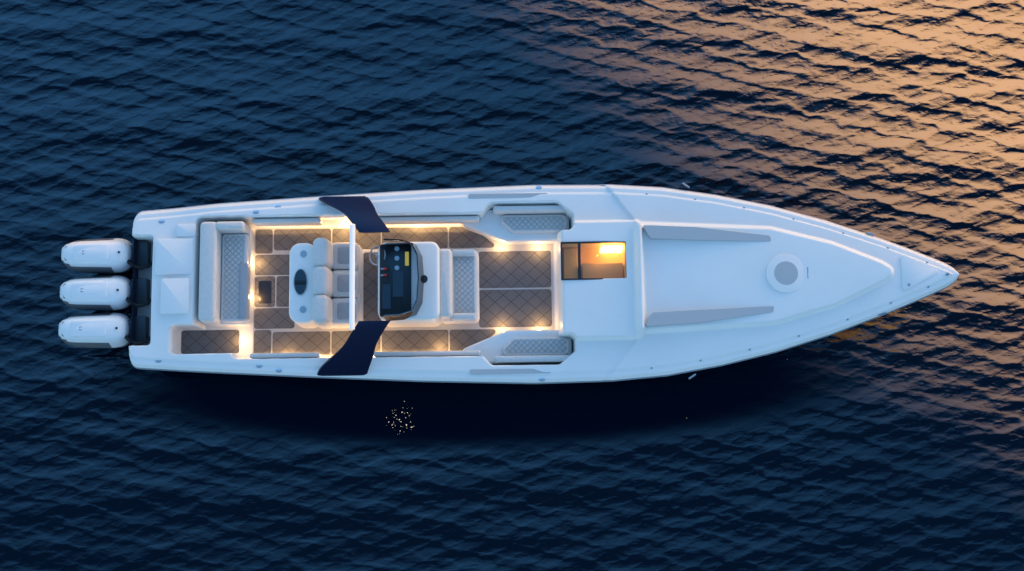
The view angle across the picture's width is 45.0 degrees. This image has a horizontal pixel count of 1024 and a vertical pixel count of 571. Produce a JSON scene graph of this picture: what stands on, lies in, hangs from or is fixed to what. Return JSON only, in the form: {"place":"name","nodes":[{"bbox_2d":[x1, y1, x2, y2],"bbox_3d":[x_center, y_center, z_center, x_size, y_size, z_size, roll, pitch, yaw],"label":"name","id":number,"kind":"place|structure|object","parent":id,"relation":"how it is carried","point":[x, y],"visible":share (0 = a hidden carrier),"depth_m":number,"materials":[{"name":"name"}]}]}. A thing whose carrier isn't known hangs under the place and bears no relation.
{"place":"outdoors","nodes":[
{"label":"outdoors","id":0,"kind":"place"},
{"bbox_2d":[0,0,1023,570],"bbox_3d":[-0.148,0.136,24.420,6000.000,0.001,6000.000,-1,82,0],"label":"water","id":1,"kind":"structure","parent":0,"point":[890,442],"depth_m":24.42,"materials":[{"name":"blue liquid"}]},
{"bbox_2d":[131,184,956,383],"bbox_3d":[0.551,0.066,23.982,15.400,2.385,3.778,-1,82,0],"label":"boat hull","id":2,"kind":"object","parent":1,"relation":"on","point":[135,275],"visible":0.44,"depth_m":22.98,"materials":[{"name":"white plastic"}]},
{"bbox_2d":[58,313,150,347],"bbox_3d":[-7.672,0.934,24.079,1.803,1.980,0.669,-1,82,0],"label":"outboard motor","id":3,"kind":"object","parent":2,"relation":"attached to","point":[102,330],"visible":0.96,"depth_m":23.20,"materials":[{"name":"white plastic"}]},
{"bbox_2d":[60,275,150,310],"bbox_3d":[-7.681,0.221,24.179,1.803,1.980,0.669,-1,82,0],"label":"outboard motor","id":4,"kind":"object","parent":2,"relation":"attached to","point":[106,293],"visible":0.97,"depth_m":23.30,"materials":[{"name":"white plastic"}]},
{"bbox_2d":[61,238,151,273],"bbox_3d":[-7.690,-0.492,24.280,1.803,1.980,0.669,-1,82,0],"label":"outboard motor","id":5,"kind":"object","parent":2,"relation":"attached to","point":[109,256],"visible":0.98,"depth_m":23.40,"materials":[{"name":"white plastic"}]},
{"bbox_2d":[129,185,958,382],"bbox_3d":[0.549,-0.043,23.207,15.400,1.209,3.730,-1,82,0],"label":"deck boat","id":6,"kind":"object","parent":2,"relation":"on","point":[854,277],"visible":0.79,"depth_m":22.85,"materials":[{"name":"grey plastic"}]},
{"bbox_2d":[317,196,389,375],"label":"radar arch","id":7,"kind":"structure","parent":6,"relation":"on","point":[353,355],"depth_m":22.27,"materials":[{"name":"blue"}]},
{"bbox_2d":[181,226,553,355],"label":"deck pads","id":8,"kind":"object","parent":6,"relation":"on","point":[516,287],"visible":0.65,"depth_m":23.75,"materials":[{"name":"brown"}]},
{"bbox_2d":[289,239,479,328],"bbox_3d":[-2.401,-0.054,23.146,3.540,1.383,1.560,-1,82,0],"label":"console","id":9,"kind":"object","parent":8,"relation":"on","point":[408,284],"visible":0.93,"depth_m":22.86,"materials":[{"name":"white plastic"}]},
{"bbox_2d":[198,205,571,364],"bbox_3d":[-2.385,0.004,23.271,6.990,1.120,2.960,-1,82,0],"label":"seating","id":10,"kind":"object","parent":6,"relation":"on","point":[226,277],"visible":0.91,"depth_m":23.27,"materials":[{"name":"leather"}]},
{"bbox_2d":[155,183,948,381],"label":"deck fittings","id":11,"kind":"object","parent":6,"relation":"on","point":[784,273],"visible":1,"depth_m":22.82,"materials":[{"name":"grey"}]},
{"bbox_2d":[560,241,626,279],"bbox_3d":[1.520,-0.425,23.166,1.230,0.554,0.720,-1,82,0],"label":"companionway hatch","id":12,"kind":"object","parent":6,"relation":"on","point":[572,266],"visible":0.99,"depth_m":23.10,"materials":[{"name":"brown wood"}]}
]}

